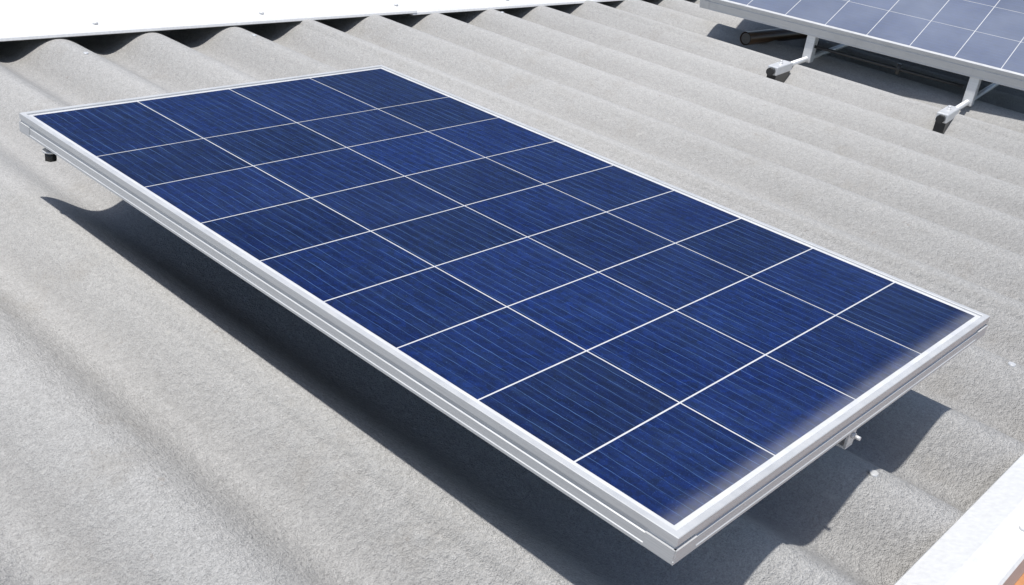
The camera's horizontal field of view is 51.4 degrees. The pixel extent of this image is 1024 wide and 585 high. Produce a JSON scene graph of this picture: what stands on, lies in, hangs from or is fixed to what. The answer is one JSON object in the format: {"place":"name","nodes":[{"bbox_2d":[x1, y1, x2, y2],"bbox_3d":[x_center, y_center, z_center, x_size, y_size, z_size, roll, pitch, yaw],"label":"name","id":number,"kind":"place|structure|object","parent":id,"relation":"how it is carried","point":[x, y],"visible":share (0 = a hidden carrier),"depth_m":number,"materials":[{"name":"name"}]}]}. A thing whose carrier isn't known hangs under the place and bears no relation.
{"place":"outdoors","nodes":[
{"label":"outdoors","id":0,"kind":"place"},
{"bbox_2d":[83,11,1015,477],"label":"roofing screws","id":1,"kind":"object","parent":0,"point":[873,473],"visible":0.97,"depth_m":1.51,"materials":[{"name":"grey metal"}]},
{"bbox_3d":[1.133,0.119,5.394,4.140,3.075,21.000,28,33,35],"label":"building wall block","id":2,"kind":"object","parent":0,"visible":0},
{"bbox_2d":[0,0,1023,584],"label":"corrugated roof sheet","id":3,"kind":"object","parent":2,"relation":"on","point":[174,410],"visible":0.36,"depth_m":1.37,"materials":[{"name":"grey concrete"}]},
{"bbox_2d":[0,0,623,41],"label":"ridge cap","id":4,"kind":"object","parent":3,"relation":"on","point":[30,19],"visible":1,"depth_m":2.58,"materials":[{"name":"paint"}]},
{"bbox_2d":[42,148,860,449],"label":"mounting brackets","id":5,"kind":"object","parent":3,"relation":"on","point":[844,443],"visible":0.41,"depth_m":1.10,"materials":[{"name":"silver metal"}]},
{"bbox_2d":[19,65,989,565],"bbox_3d":[-0.056,-0.101,1.411,1.151,0.027,0.672,28,33,35],"label":"solar panel","id":6,"kind":"object","parent":5,"relation":"on","point":[667,371],"visible":1,"depth_m":1.25,"materials":[{"name":"glass"}]},
{"bbox_2d":[740,28,806,44],"bbox_3d":[0.817,-0.798,3.299,0.311,0.040,0.040,-16,36,-40],"label":"pipe","id":7,"kind":"object","parent":3,"relation":"on","point":[759,36],"visible":0.77,"depth_m":3.25,"materials":[{"name":"brown"}]},
{"bbox_2d":[700,0,1023,133],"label":"solar panel","id":8,"kind":"object","parent":3,"relation":"on","point":[977,42],"visible":0.98,"depth_m":2.98,"materials":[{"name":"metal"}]},
{"bbox_2d":[894,453,1023,584],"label":"roof edge trim","id":9,"kind":"structure","parent":2,"relation":"on","point":[980,541],"depth_m":1.10,"materials":[{"name":"paint"}]},
{"bbox_2d":[1014,573,1023,584],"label":"tile roof","id":10,"kind":"structure","parent":2,"relation":"attached to","point":[1020,581],"depth_m":1.12,"materials":[{"name":"ceramic"}]}
]}

